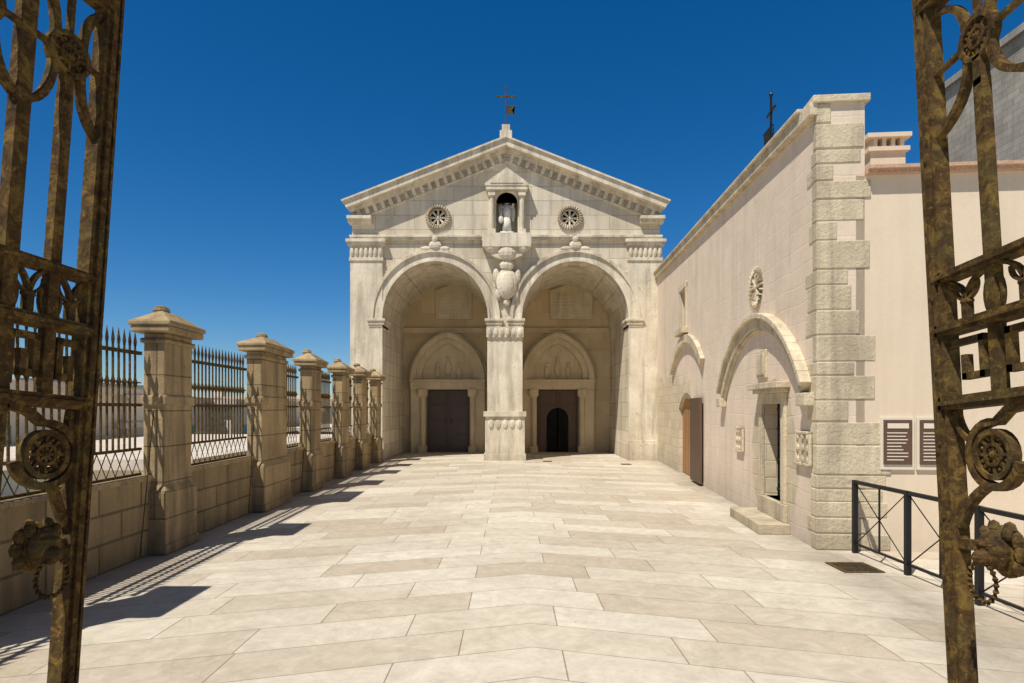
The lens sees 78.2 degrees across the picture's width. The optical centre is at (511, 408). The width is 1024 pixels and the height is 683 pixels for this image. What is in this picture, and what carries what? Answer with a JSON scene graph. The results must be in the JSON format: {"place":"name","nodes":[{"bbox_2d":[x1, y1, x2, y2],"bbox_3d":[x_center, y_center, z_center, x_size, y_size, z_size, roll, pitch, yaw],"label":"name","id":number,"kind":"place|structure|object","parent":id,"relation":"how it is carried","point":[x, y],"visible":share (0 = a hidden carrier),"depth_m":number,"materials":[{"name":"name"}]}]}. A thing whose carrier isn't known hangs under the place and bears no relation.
{"place":"outdoors","nodes":[
{"label":"outdoors","id":0,"kind":"place"},
{"bbox_2d":[0,452,1023,682],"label":"courtyard paving","id":1,"kind":"structure","parent":0,"point":[467,567],"depth_m":5.68,"materials":[{"name":"beige stone"}]},
{"bbox_2d":[0,0,124,682],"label":"gate leaf","id":2,"kind":"object","parent":1,"relation":"on","point":[66,455],"visible":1,"depth_m":1.92,"materials":[{"name":"brown metal"}]},
{"bbox_2d":[0,436,371,615],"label":"wall base","id":3,"kind":"object","parent":1,"relation":"on","point":[116,522],"visible":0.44,"depth_m":6.86,"materials":[{"name":"beige stone"}]},
{"bbox_2d":[0,306,373,557],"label":"fence wall","id":4,"kind":"structure","parent":1,"relation":"on","point":[325,396],"depth_m":8.62,"materials":[{"name":"metal"}]},
{"bbox_2d":[0,306,385,554],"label":"stone pillars","id":5,"kind":"structure","parent":1,"relation":"on","point":[167,397],"depth_m":10.34,"materials":[{"name":"beige stone"}]},
{"bbox_2d":[429,210,578,451],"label":"dark openings","id":6,"kind":"object","parent":1,"relation":"on","point":[555,440],"visible":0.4,"depth_m":24.90,"materials":[{"name":"black"}]},
{"bbox_2d":[341,124,670,460],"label":"stone facade trim","id":7,"kind":"structure","parent":1,"relation":"on","point":[504,414],"depth_m":20.88,"materials":[{"name":"beige stone"}]},
{"bbox_2d":[496,86,515,123],"bbox_3d":[-0.200,-9.995,20.800,0.660,1.310,0.080,0,0,0],"label":"cross","id":8,"kind":"object","parent":7,"relation":"on","point":[509,109],"visible":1,"depth_m":20.79,"materials":[{"name":"grey metal"}]},
{"bbox_2d":[498,203,515,232],"bbox_3d":[-0.168,-6.542,21.080,0.585,1.483,0.340,0,0,0],"label":"church statue","id":9,"kind":"object","parent":7,"relation":"on","point":[506,212],"visible":0.92,"depth_m":20.98,"materials":[{"name":"white stone"}]},
{"bbox_2d":[352,154,659,458],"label":"church front","id":10,"kind":"structure","parent":1,"relation":"on","point":[465,202],"depth_m":21.00,"materials":[{"name":"beige stone"}]},
{"bbox_2d":[403,285,609,452],"bbox_3d":[-0.215,-1.720,24.755,8.170,6.840,0.490,0,0,0],"label":"surround","id":11,"kind":"object","parent":1,"relation":"on","point":[452,359],"visible":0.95,"depth_m":24.70,"materials":[{"name":"beige stone"}]},
{"bbox_2d":[427,390,468,451],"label":"church doors","id":12,"kind":"structure","parent":11,"relation":"in","point":[447,405],"depth_m":24.91,"materials":[{"name":"brown wood"}]},
{"bbox_2d":[437,403,575,449],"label":"door studs","id":13,"kind":"object","parent":12,"relation":"attached to","point":[466,434],"visible":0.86,"depth_m":24.90,"materials":[{"name":"black metal"}]},
{"bbox_2d":[404,286,609,451],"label":"wall","id":14,"kind":"structure","parent":1,"relation":"on","point":[421,313],"depth_m":25.00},
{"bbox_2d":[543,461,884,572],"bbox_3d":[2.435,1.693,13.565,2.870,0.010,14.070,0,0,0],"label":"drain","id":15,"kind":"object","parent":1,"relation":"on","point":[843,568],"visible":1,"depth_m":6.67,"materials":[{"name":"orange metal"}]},
{"bbox_2d":[831,563,878,570],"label":"drain slots","id":16,"kind":"object","parent":15,"relation":"attached to","point":[850,564],"visible":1,"depth_m":6.75,"materials":[{"name":"black metal"}]},
{"bbox_2d":[653,93,890,550],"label":"stone trim","id":17,"kind":"structure","parent":1,"relation":"on","point":[767,515],"depth_m":7.58,"materials":[{"name":"beige stone"}]},
{"bbox_2d":[685,398,701,483],"bbox_3d":[4.373,0.700,15.266,0.181,1.900,2.907,0,0,11],"label":"door","id":18,"kind":"structure","parent":17,"relation":"attached to","point":[696,440],"depth_m":14.25,"materials":[{"name":"brown wood"}]},
{"bbox_2d":[763,92,775,145],"bbox_3d":[4.186,-4.632,10.266,0.079,0.955,0.600,0,0,0],"label":"oratory vane","id":19,"kind":"object","parent":17,"relation":"on","point":[768,134],"visible":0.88,"depth_m":10.16,"materials":[{"name":"black metal"}]},
{"bbox_2d":[852,480,1023,611],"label":"railing","id":20,"kind":"object","parent":1,"relation":"on","point":[979,514],"visible":0.84,"depth_m":6.42,"materials":[{"name":"black metal"}]},
{"bbox_2d":[856,171,1023,552],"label":"house wall","id":21,"kind":"structure","parent":1,"relation":"on","point":[895,312],"depth_m":7.50,"materials":[{"name":"beige paint"}]},
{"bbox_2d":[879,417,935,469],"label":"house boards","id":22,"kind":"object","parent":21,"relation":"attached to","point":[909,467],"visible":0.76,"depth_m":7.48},
{"bbox_2d":[883,420,935,464],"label":"house boards","id":23,"kind":"object","parent":21,"relation":"attached to","point":[907,447],"visible":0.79,"depth_m":7.47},
{"bbox_2d":[865,160,1023,174],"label":"house eave","id":24,"kind":"object","parent":21,"relation":"attached to","point":[955,167],"visible":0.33,"depth_m":7.40,"materials":[{"name":"beige stone"}]},
{"bbox_2d":[912,0,1023,682],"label":"gate leaf","id":25,"kind":"object","parent":1,"relation":"on","point":[987,454],"visible":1,"depth_m":1.91,"materials":[{"name":"brown metal"}]},
{"bbox_2d":[0,0,1023,395],"label":"sky","id":26,"kind":"structure","parent":0,"point":[244,127],"materials":[{"name":"blue"}]},
{"bbox_2d":[537,390,577,451],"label":"church doors","id":27,"kind":"structure","parent":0,"point":[566,401],"depth_m":24.91,"materials":[{"name":"brown wood"}]},
{"bbox_2d":[683,398,689,474],"bbox_3d":[4.521,0.635,15.883,0.235,2.090,2.048,0,0,0],"label":"door frame","id":28,"kind":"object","parent":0,"point":[687,403],"depth_m":16.36,"materials":[{"name":"brown wood"}]},
{"bbox_2d":[657,102,864,550],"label":"side building wall","id":29,"kind":"structure","parent":0,"point":[763,220],"depth_m":10.34,"materials":[{"name":"beige paint"}]},
{"bbox_2d":[777,404,779,494],"bbox_3d":[4.005,0.615,9.168,0.102,1.390,0.840,0,0,0],"label":"oratory grille","id":30,"kind":"object","parent":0,"point":[778,454],"visible":0.12,"depth_m":9.55,"materials":[{"name":"black metal"}]},
{"bbox_2d":[865,131,911,167],"bbox_3d":[6.225,-3.620,10.644,0.742,1.840,0.697,0,0,0],"label":"house chimney","id":31,"kind":"object","parent":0,"point":[886,148],"visible":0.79,"depth_m":10.39,"materials":[{"name":"beige stone"}]},
{"bbox_2d":[945,22,1023,161],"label":"tower","id":32,"kind":"structure","parent":0,"point":[1008,96],"depth_m":26.07,"materials":[{"name":"grey"}]},
{"label":"ground","id":33,"kind":"structure","parent":0,"visible":0},
{"bbox_2d":[1,386,349,496],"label":"town houses","id":34,"kind":"structure","parent":33,"relation":"on","point":[7,491],"depth_m":20.88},
{"bbox_2d":[5,421,299,444],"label":"town windows","id":35,"kind":"structure","parent":34,"relation":"in","point":[245,429],"depth_m":25.63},
{"bbox_2d":[3,377,349,469],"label":"town roofs","id":36,"kind":"structure","parent":34,"relation":"on","point":[132,461],"depth_m":16.54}
]}

